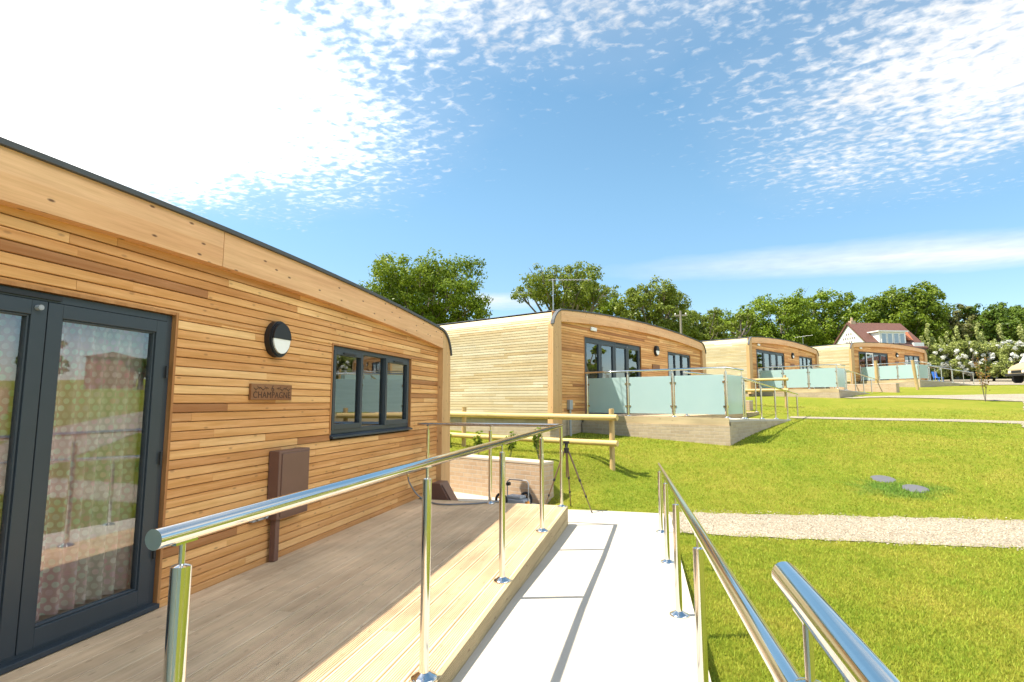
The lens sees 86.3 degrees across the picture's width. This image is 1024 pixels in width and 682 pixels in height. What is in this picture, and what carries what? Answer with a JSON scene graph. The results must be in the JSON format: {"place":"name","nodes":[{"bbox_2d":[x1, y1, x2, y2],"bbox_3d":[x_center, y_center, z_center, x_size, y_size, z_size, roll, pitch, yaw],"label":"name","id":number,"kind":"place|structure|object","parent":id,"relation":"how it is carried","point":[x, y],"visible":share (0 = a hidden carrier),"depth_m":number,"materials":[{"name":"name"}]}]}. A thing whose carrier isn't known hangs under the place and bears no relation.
{"place":"outdoors","nodes":[
{"label":"outdoors","id":0,"kind":"place"},
{"bbox_2d":[0,0,1023,335],"label":"sky","id":1,"kind":"structure","parent":0,"point":[731,152],"materials":[{"name":"blue"}]},
{"bbox_2d":[495,479,531,503],"bbox_3d":[0.062,2.477,8.880,0.610,0.444,0.360,-4,-7,31],"label":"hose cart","id":2,"kind":"object","parent":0,"point":[522,498],"visible":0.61,"depth_m":8.81,"materials":[{"name":"grey plastic"}]},
{"bbox_2d":[454,492,671,524],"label":"concrete path","id":3,"kind":"structure","parent":0,"point":[621,516],"depth_m":8.26,"materials":[{"name":"white concrete"}]},
{"bbox_2d":[432,480,457,500],"bbox_3d":[-1.050,2.418,8.647,0.372,0.360,0.340,-2,-7,14],"label":"service box","id":4,"kind":"object","parent":3,"relation":"on","point":[442,490],"visible":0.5,"depth_m":8.52,"materials":[{"name":"brown plastic"}]},
{"bbox_2d":[407,477,498,504],"bbox_3d":[-0.589,2.266,7.957,1.801,0.636,0.487,3,-7,-28],"label":"garden hose","id":5,"kind":"object","parent":3,"relation":"on","point":[448,504],"visible":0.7,"depth_m":7.75,"materials":[{"name":"rubber"}]},
{"bbox_2d":[545,441,592,512],"bbox_3d":[0.866,2.128,8.562,0.572,1.089,0.543,4,-8,-33],"label":"camera tripod","id":6,"kind":"object","parent":3,"relation":"on","point":[566,449],"visible":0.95,"depth_m":8.64,"materials":[{"name":"brown metal"}]},
{"bbox_2d":[450,377,1023,681],"bbox_3d":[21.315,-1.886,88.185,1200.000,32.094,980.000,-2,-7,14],"label":"lawn","id":7,"kind":"structure","parent":0,"point":[941,404],"depth_m":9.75,"materials":[{"name":"green plant"}]},
{"bbox_2d":[0,137,451,675],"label":"timber cabin","id":8,"kind":"object","parent":7,"relation":"on","point":[203,302],"visible":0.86,"depth_m":4.23,"materials":[{"name":"brown wood"}]},
{"bbox_2d":[0,313,20,525],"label":"curtain","id":9,"kind":"object","parent":8,"relation":"hanging from","point":[10,325],"visible":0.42,"depth_m":3.12,"materials":[{"name":"white fabric"}]},
{"bbox_2d":[0,285,171,674],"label":"patio door","id":10,"kind":"structure","parent":8,"relation":"in","point":[23,641],"depth_m":3.19,"materials":[{"name":"metal"}]},
{"bbox_2d":[36,322,148,620],"bbox_3d":[-2.779,0.741,3.592,0.105,1.900,0.780,-2,-7,14],"label":"curtain","id":11,"kind":"object","parent":8,"relation":"hanging from","point":[90,510],"visible":0.73,"depth_m":3.60,"materials":[{"name":"white fabric"}]},
{"bbox_2d":[249,516,268,522],"bbox_3d":[-2.240,1.539,4.852,0.075,0.110,0.200,-2,-7,14],"label":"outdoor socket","id":12,"kind":"object","parent":8,"relation":"attached to","point":[260,519],"visible":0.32,"depth_m":4.80,"materials":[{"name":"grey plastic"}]},
{"bbox_2d":[249,383,291,399],"bbox_3d":[-2.238,0.476,5.084,0.030,0.144,0.570,-2,-7,14],"label":"name plaque","id":13,"kind":"object","parent":8,"relation":"attached to","point":[268,392],"visible":1,"depth_m":5.04,"materials":[{"name":"brown wood"}]},
{"bbox_2d":[264,321,291,357],"bbox_3d":[-2.202,-0.016,5.161,0.088,0.344,0.300,-2,-7,14],"label":"wall light","id":14,"kind":"object","parent":8,"relation":"attached to","point":[277,338],"visible":1,"depth_m":5.09,"materials":[{"name":"black plastic"}]},
{"bbox_2d":[266,447,309,561],"bbox_3d":[-2.130,1.533,5.204,0.124,0.990,0.470,-2,-7,14],"label":"meter box","id":15,"kind":"object","parent":8,"relation":"attached to","point":[288,471],"visible":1,"depth_m":5.06,"materials":[{"name":"brown plastic"}]},
{"bbox_2d":[280,450,309,516],"bbox_3d":[-2.072,1.349,5.218,0.009,0.570,0.415,-2,-7,14],"label":"cabinet door","id":16,"kind":"structure","parent":15,"relation":"in","point":[295,465],"depth_m":5.20,"materials":[{"name":"brown plastic"}]},
{"bbox_2d":[329,346,412,438],"bbox_3d":[-1.783,0.676,7.104,0.135,1.040,2.124,-2,-7,14],"label":"casement window","id":17,"kind":"structure","parent":8,"relation":"in","point":[343,430],"depth_m":6.84,"materials":[{"name":"metal"}]},
{"bbox_2d":[0,499,567,681],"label":"timber deck","id":18,"kind":"structure","parent":7,"relation":"on","point":[342,606],"depth_m":3.81,"materials":[{"name":"brown wood"}]},
{"bbox_2d":[145,422,565,681],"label":"deck railing","id":19,"kind":"object","parent":18,"relation":"on","point":[181,534],"visible":1,"depth_m":2.15,"materials":[{"name":"metal"}]},
{"bbox_2d":[358,247,493,324],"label":"oak tree","id":20,"kind":"object","parent":7,"relation":"on","point":[425,285],"visible":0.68,"depth_m":42.96,"materials":[{"name":"green plant"}]},
{"bbox_2d":[472,431,483,454],"bbox_3d":[-0.655,2.038,10.866,0.235,0.507,0.309,-2,-7,14],"label":"young shrub","id":21,"kind":"object","parent":7,"relation":"on","point":[479,441],"visible":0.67,"depth_m":10.80,"materials":[{"name":"green plant"}]},
{"bbox_2d":[450,454,553,504],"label":"retaining wall","id":22,"kind":"structure","parent":7,"relation":"on","point":[468,474],"depth_m":9.81,"materials":[{"name":"brick"}]},
{"bbox_2d":[505,431,517,456],"bbox_3d":[-0.035,1.981,10.412,0.300,0.521,0.244,-2,-7,14],"label":"young shrub","id":23,"kind":"object","parent":7,"relation":"on","point":[512,445],"visible":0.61,"depth_m":10.37,"materials":[{"name":"green plant"}]},
{"bbox_2d":[450,407,618,470],"bbox_3d":[-1.596,2.188,12.995,9.161,1.228,0.221,-5,-8,38],"label":"log fence","id":24,"kind":"object","parent":7,"relation":"on","point":[611,442],"visible":0.45,"depth_m":10.98,"materials":[{"name":"beige wood"}]},
{"bbox_2d":[531,427,542,459],"bbox_3d":[0.457,1.883,9.990,0.243,0.622,0.179,4,-7,-31],"label":"young shrub","id":25,"kind":"object","parent":7,"relation":"on","point":[535,438],"visible":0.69,"depth_m":9.96,"materials":[{"name":"green plant"}]},
{"bbox_2d":[510,260,620,311],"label":"broadleaf tree","id":26,"kind":"object","parent":7,"relation":"on","point":[581,296],"visible":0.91,"depth_m":48.69,"materials":[{"name":"green plant"}]},
{"bbox_2d":[438,309,706,437],"bbox_3d":[1.940,1.659,19.240,6.198,4.064,10.819,-5,-8,38],"label":"timber cabin","id":27,"kind":"object","parent":7,"relation":"on","point":[540,362],"visible":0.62,"depth_m":14.48,"materials":[{"name":"brown wood"}]},
{"bbox_2d":[567,400,572,435],"bbox_3d":[1.460,2.023,13.696,0.090,1.080,0.140,-5,-8,38],"label":"supply box","id":28,"kind":"object","parent":27,"relation":"attached to","point":[569,405],"visible":0.84,"depth_m":13.68,"materials":[{"name":"grey plastic"}]},
{"bbox_2d":[549,279,590,310],"bbox_3d":[1.493,-1.143,13.950,1.180,0.949,0.280,2,-7,-17],"label":"television aerial","id":29,"kind":"object","parent":27,"relation":"attached to","point":[560,280],"visible":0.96,"depth_m":13.87,"materials":[{"name":"silver metal"}]},
{"bbox_2d":[584,337,640,413],"bbox_3d":[2.976,1.069,15.847,0.130,2.086,3.426,-5,-8,38],"label":"patio door","id":30,"kind":"structure","parent":27,"relation":"in","point":[599,343],"depth_m":15.84,"materials":[{"name":"metal"}]},
{"bbox_2d":[652,364,659,368],"bbox_3d":[4.764,0.856,18.059,0.026,0.144,0.570,-5,-8,38],"label":"name plaque","id":31,"kind":"object","parent":27,"relation":"attached to","point":[654,366],"visible":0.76,"depth_m":18.00,"materials":[{"name":"brown wood"}]},
{"bbox_2d":[654,346,659,355],"bbox_3d":[4.807,0.325,18.122,0.088,0.344,0.300,-5,-8,38],"label":"wall light","id":32,"kind":"object","parent":27,"relation":"attached to","point":[656,350],"visible":1,"depth_m":18.06,"materials":[{"name":"black plastic"}]},
{"bbox_2d":[668,352,689,381],"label":"casement window","id":33,"kind":"structure","parent":27,"relation":"in","point":[669,353],"depth_m":19.90,"materials":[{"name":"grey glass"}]},
{"bbox_2d":[452,519,710,681],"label":"concrete ramp","id":34,"kind":"structure","parent":7,"relation":"on","point":[592,601],"depth_m":3.98,"materials":[{"name":"white concrete"}]},
{"bbox_2d":[656,463,801,681],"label":"ramp railing","id":35,"kind":"object","parent":34,"relation":"on","point":[778,662],"visible":1,"depth_m":2.55,"materials":[{"name":"metal"}]},
{"bbox_2d":[586,298,637,318],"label":"broadleaf tree","id":36,"kind":"object","parent":7,"relation":"on","point":[611,305],"visible":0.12,"depth_m":56.95,"materials":[{"name":"green plant"}]},
{"bbox_2d":[611,275,699,336],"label":"broadleaf tree","id":37,"kind":"object","parent":7,"relation":"on","point":[669,298],"visible":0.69,"depth_m":53.07,"materials":[{"name":"green plant"}]},
{"bbox_2d":[584,412,759,425],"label":"timber deck","id":38,"kind":"structure","parent":7,"relation":"on","point":[682,419],"depth_m":13.25,"materials":[{"name":"beige wood"}]},
{"bbox_2d":[585,366,745,418],"bbox_3d":[3.767,1.339,13.743,3.709,1.192,1.412,-5,-8,38],"label":"glass balustrade","id":39,"kind":"object","parent":38,"relation":"on","point":[699,394],"visible":0.94,"depth_m":13.01,"materials":[{"name":"glass"}]},
{"bbox_2d":[683,371,757,415],"bbox_3d":[5.698,1.704,17.270,2.242,1.140,6.682,-5,-8,38],"label":"deck railing","id":40,"kind":"object","parent":38,"relation":"on","point":[685,372],"visible":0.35,"depth_m":17.22,"materials":[{"name":"metal"}]},
{"bbox_2d":[674,311,686,333],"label":"utility pole","id":41,"kind":"object","parent":7,"relation":"on","point":[680,314],"visible":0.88,"depth_m":45.25,"materials":[{"name":"brown wood"}]},
{"bbox_2d":[582,421,787,445],"bbox_3d":[5.834,2.856,16.197,3.735,1.214,8.160,-5,-8,38],"label":"ramp brickwork","id":42,"kind":"object","parent":7,"relation":"on","point":[734,432],"visible":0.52,"depth_m":12.77,"materials":[{"name":"grey brick"}]},
{"bbox_2d":[669,309,710,340],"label":"broadleaf tree","id":43,"kind":"object","parent":7,"relation":"on","point":[698,335],"visible":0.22,"depth_m":67.68,"materials":[{"name":"green plant"}]},
{"bbox_2d":[690,307,730,340],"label":"broadleaf tree","id":44,"kind":"object","parent":7,"relation":"on","point":[721,328],"visible":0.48,"depth_m":68.82,"materials":[{"name":"green plant"}]},
{"bbox_2d":[700,305,753,338],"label":"broadleaf tree","id":45,"kind":"object","parent":7,"relation":"on","point":[727,319],"visible":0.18,"depth_m":73.01,"materials":[{"name":"green plant"}]},
{"bbox_2d":[674,418,789,425],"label":"concrete ramp","id":46,"kind":"structure","parent":7,"relation":"on","point":[736,419],"depth_m":13.74,"materials":[{"name":"beige concrete"}]},
{"bbox_2d":[741,377,798,419],"bbox_3d":[7.545,1.748,15.683,0.144,1.203,6.743,-5,-8,37],"label":"ramp railing","id":47,"kind":"object","parent":46,"relation":"on","point":[761,404],"visible":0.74,"depth_m":14.87,"materials":[{"name":"metal"}]},
{"bbox_2d":[727,309,756,338],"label":"broadleaf tree","id":48,"kind":"object","parent":7,"relation":"on","point":[740,317],"visible":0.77,"depth_m":68.30,"materials":[{"name":"green plant"}]},
{"bbox_2d":[746,400,752,410],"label":"retaining wall","id":49,"kind":"structure","parent":7,"relation":"on","point":[749,404],"depth_m":21.03,"materials":[{"name":"wood"}]},
{"bbox_2d":[724,375,788,407],"bbox_3d":[8.867,2.347,24.500,0.225,1.417,6.752,6,-9,-44],"label":"log fence","id":50,"kind":"object","parent":7,"relation":"on","point":[784,379],"visible":0.25,"depth_m":22.48,"materials":[{"name":"beige wood"}]},
{"bbox_2d":[701,336,818,396],"bbox_3d":[13.500,2.219,32.988,10.549,4.064,6.198,6,-9,-44],"label":"timber cabin","id":51,"kind":"object","parent":7,"relation":"on","point":[748,355],"visible":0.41,"depth_m":28.68,"materials":[{"name":"brown wood"}]},
{"bbox_2d":[756,349,783,388],"bbox_3d":[13.914,1.599,29.338,3.796,2.086,0.130,6,-9,-44],"label":"patio door","id":52,"kind":"structure","parent":51,"relation":"in","point":[763,352],"depth_m":29.33,"materials":[{"name":"metal"}]},
{"bbox_2d":[799,356,811,373],"bbox_3d":[17.777,1.476,33.111,2.226,0.994,0.092,6,-9,-44],"label":"casement window","id":53,"kind":"structure","parent":51,"relation":"in","point":[799,356],"depth_m":33.30,"materials":[{"name":"metal"}]},
{"bbox_2d":[737,288,825,345],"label":"broadleaf tree","id":54,"kind":"object","parent":7,"relation":"on","point":[791,313],"visible":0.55,"depth_m":73.17,"materials":[{"name":"green plant"}]},
{"bbox_2d":[758,388,838,392],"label":"timber deck","id":55,"kind":"structure","parent":7,"relation":"on","point":[812,390],"depth_m":26.11,"materials":[{"name":"beige wood"}]},
{"bbox_2d":[757,364,846,389],"bbox_3d":[14.285,1.845,27.012,1.412,1.192,3.709,6,-9,-44],"label":"glass balustrade","id":56,"kind":"object","parent":55,"relation":"on","point":[819,377],"visible":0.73,"depth_m":26.23,"materials":[{"name":"glass"}]},
{"bbox_2d":[812,367,851,389],"bbox_3d":[16.668,2.179,30.255,6.682,1.140,2.242,6,-9,-44],"label":"deck railing","id":57,"kind":"object","parent":55,"relation":"on","point":[834,387],"visible":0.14,"depth_m":31.19,"materials":[{"name":"metal"}]},
{"bbox_2d":[757,390,866,397],"bbox_3d":[16.678,3.330,29.172,8.160,1.214,3.735,6,-9,-44],"label":"ramp brickwork","id":58,"kind":"object","parent":7,"relation":"on","point":[841,394],"visible":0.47,"depth_m":25.95,"materials":[{"name":"grey brick"}]},
{"bbox_2d":[617,315,1023,378],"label":"wood undergrowth","id":59,"kind":"object","parent":7,"relation":"on","point":[841,328],"visible":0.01,"depth_m":74.18,"materials":[{"name":"green plant"}]},
{"bbox_2d":[800,287,867,346],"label":"broadleaf tree","id":60,"kind":"object","parent":7,"relation":"on","point":[836,307],"visible":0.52,"depth_m":76.18,"materials":[{"name":"green plant"}]},
{"bbox_2d":[771,561,899,681],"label":"metal railing","id":61,"kind":"object","parent":7,"relation":"on","point":[850,654],"visible":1,"depth_m":0.79,"materials":[{"name":"metal"}]},
{"bbox_2d":[810,389,870,393],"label":"concrete ramp","id":62,"kind":"structure","parent":7,"relation":"on","point":[849,390],"depth_m":26.38,"materials":[{"name":"beige concrete"}]},
{"bbox_2d":[844,369,876,392],"bbox_3d":[18.291,2.197,28.438,6.743,1.203,0.144,6,-9,-44],"label":"ramp railing","id":63,"kind":"object","parent":62,"relation":"on","point":[855,380],"visible":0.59,"depth_m":27.53,"materials":[{"name":"metal"}]},
{"bbox_2d":[815,383,899,392],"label":"retaining wall","id":64,"kind":"structure","parent":7,"relation":"on","point":[886,387],"depth_m":30.54,"materials":[{"name":"brick"}]},
{"bbox_2d":[811,342,927,383],"bbox_3d":[26.528,2.489,42.864,10.549,4.064,6.198,4,-7,-29],"label":"timber cabin","id":65,"kind":"object","parent":7,"relation":"on","point":[852,357],"visible":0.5,"depth_m":39.47,"materials":[{"name":"brown wood"}]},
{"bbox_2d":[858,351,888,380],"bbox_3d":[25.991,1.871,39.228,3.796,2.086,0.130,4,-7,-29],"label":"patio door","id":66,"kind":"structure","parent":65,"relation":"in","point":[865,353],"depth_m":39.24,"materials":[{"name":"metal"}]},
{"bbox_2d":[904,355,919,364],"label":"casement window","id":67,"kind":"structure","parent":65,"relation":"in","point":[904,355],"depth_m":41.74,"materials":[{"name":"metal"}]},
{"bbox_2d":[874,360,878,383],"bbox_3d":[20.436,2.018,30.597,0.171,1.857,0.183,-2,-7,14],"label":"wooden stake","id":68,"kind":"object","parent":7,"relation":"on","point":[876,371],"visible":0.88,"depth_m":30.58,"materials":[{"name":"beige wood"}]},
{"bbox_2d":[834,318,927,348],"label":"gabled house","id":69,"kind":"structure","parent":7,"relation":"on","point":[852,331],"depth_m":56.85,"materials":[{"name":"white paint"}]},
{"bbox_2d":[870,475,895,482],"bbox_3d":[6.420,2.412,9.451,0.380,0.066,0.380,-2,5,14],"label":"manhole cover","id":70,"kind":"object","parent":7,"relation":"on","point":[882,478],"visible":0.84,"depth_m":9.45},
{"bbox_2d":[860,379,919,383],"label":"timber deck","id":71,"kind":"structure","parent":7,"relation":"on","point":[890,381],"depth_m":36.36,"materials":[{"name":"beige wood"}]},
{"bbox_2d":[860,362,928,380],"bbox_3d":[25.770,2.115,36.885,1.412,1.192,3.709,4,-7,-29],"label":"glass balustrade","id":72,"kind":"object","parent":71,"relation":"on","point":[903,371],"visible":0.92,"depth_m":36.20,"materials":[{"name":"glass"}]},
{"bbox_2d":[904,364,951,380],"bbox_3d":[28.902,2.371,39.421,6.682,1.140,2.242,4,-7,-29],"label":"deck railing","id":73,"kind":"object","parent":71,"relation":"on","point":[934,370],"visible":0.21,"depth_m":39.99,"materials":[{"name":"metal"}]},
{"bbox_2d":[853,280,958,344],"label":"broadleaf tree","id":74,"kind":"object","parent":7,"relation":"on","point":[926,306],"visible":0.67,"depth_m":66.08,"materials":[{"name":"green plant"}]},
{"bbox_2d":[790,416,1023,423],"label":"footpath","id":75,"kind":"structure","parent":7,"relation":"on","point":[956,420],"depth_m":16.31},
{"bbox_2d":[862,381,965,386],"bbox_3d":[28.671,3.525,38.366,8.160,1.214,3.735,4,-7,-29],"label":"ramp brickwork","id":76,"kind":"object","parent":7,"relation":"on","point":[923,384],"visible":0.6,"depth_m":35.64,"materials":[{"name":"grey brick"}]},
{"bbox_2d":[911,360,918,389],"bbox_3d":[23.553,2.034,31.901,0.328,1.866,0.184,-2,-7,14],"label":"wooden stake","id":77,"kind":"object","parent":7,"relation":"on","point":[915,374],"visible":0.94,"depth_m":31.86,"materials":[{"name":"beige wood"}]},
{"bbox_2d":[902,484,928,492],"bbox_3d":[6.610,2.443,8.956,0.380,0.066,0.380,-2,5,14],"label":"manhole cover","id":78,"kind":"object","parent":7,"relation":"on","point":[912,488],"visible":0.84,"depth_m":8.96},
{"bbox_2d":[843,394,1023,400],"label":"footpath","id":79,"kind":"structure","parent":7,"relation":"on","point":[1007,397],"depth_m":24.42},
{"bbox_2d":[920,380,971,384],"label":"concrete ramp","id":80,"kind":"structure","parent":7,"relation":"on","point":[946,382],"depth_m":36.55,"materials":[{"name":"beige concrete"}]},
{"bbox_2d":[927,365,973,384],"bbox_3d":[30.014,2.350,37.254,6.743,1.203,0.144,4,-7,-30],"label":"ramp railing","id":81,"kind":"object","parent":80,"relation":"on","point":[952,374],"visible":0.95,"depth_m":37.25,"materials":[{"name":"metal"}]},
{"bbox_2d":[930,303,992,378],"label":"broadleaf tree","id":82,"kind":"object","parent":7,"relation":"on","point":[956,319],"visible":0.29,"depth_m":67.24,"materials":[{"name":"green plant"}]},
{"bbox_2d":[971,357,991,401],"bbox_3d":[19.351,1.568,22.582,0.822,1.920,0.546,1,-6,-12],"label":"sapling","id":83,"kind":"object","parent":7,"relation":"on","point":[979,376],"visible":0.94,"depth_m":22.54,"materials":[{"name":"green plant"}]},
{"bbox_2d":[951,302,1023,378],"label":"broadleaf tree","id":84,"kind":"object","parent":7,"relation":"on","point":[999,313],"visible":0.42,"depth_m":64.79,"materials":[{"name":"green plant"}]},
{"bbox_2d":[1007,304,1023,323],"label":"broadleaf tree","id":85,"kind":"object","parent":7,"relation":"on","point":[1014,308],"visible":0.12,"depth_m":67.26,"materials":[{"name":"green plant"}]},
{"bbox_2d":[669,509,1023,550],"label":"gravel path","id":86,"kind":"structure","parent":0,"point":[918,522],"depth_m":7.44,"materials":[{"name":"beige gravel"}]},
{"bbox_2d":[938,378,1023,384],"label":"gravel yard","id":87,"kind":"structure","parent":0,"point":[1003,381],"depth_m":51.11,"materials":[{"name":"beige gravel"}]},
{"bbox_2d":[919,323,950,380],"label":"pear tree","id":88,"kind":"object","parent":87,"relation":"on","point":[937,354],"visible":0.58,"depth_m":54.96,"materials":[{"name":"green plant"}]},
{"bbox_2d":[931,372,943,381],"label":"garden chair","id":89,"kind":"object","parent":87,"relation":"on","point":[933,374],"visible":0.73,"depth_m":50.66,"materials":[{"name":"blue plastic"}]},
{"bbox_2d":[938,331,969,380],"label":"pear tree","id":90,"kind":"object","parent":87,"relation":"on","point":[948,341],"visible":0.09,"depth_m":56.73,"materials":[{"name":"green plant"}]},
{"bbox_2d":[947,322,991,380],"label":"pear tree","id":91,"kind":"object","parent":87,"relation":"on","point":[960,350],"visible":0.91,"depth_m":53.37,"materials":[{"name":"plant"}]},
{"bbox_2d":[970,331,1002,380],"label":"pear tree","id":92,"kind":"object","parent":87,"relation":"on","point":[993,341],"visible":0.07,"depth_m":54.38,"materials":[{"name":"green plant"}]},
{"bbox_2d":[986,323,1023,377],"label":"pear tree","id":93,"kind":"object","parent":87,"relation":"on","point":[1005,357],"visible":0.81,"depth_m":51.51,"materials":[{"name":"plant"}]},
{"bbox_2d":[1005,356,1023,382],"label":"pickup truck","id":94,"kind":"object","parent":87,"relation":"on","point":[1016,372],"visible":0.99,"depth_m":43.59,"materials":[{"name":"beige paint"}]}
]}

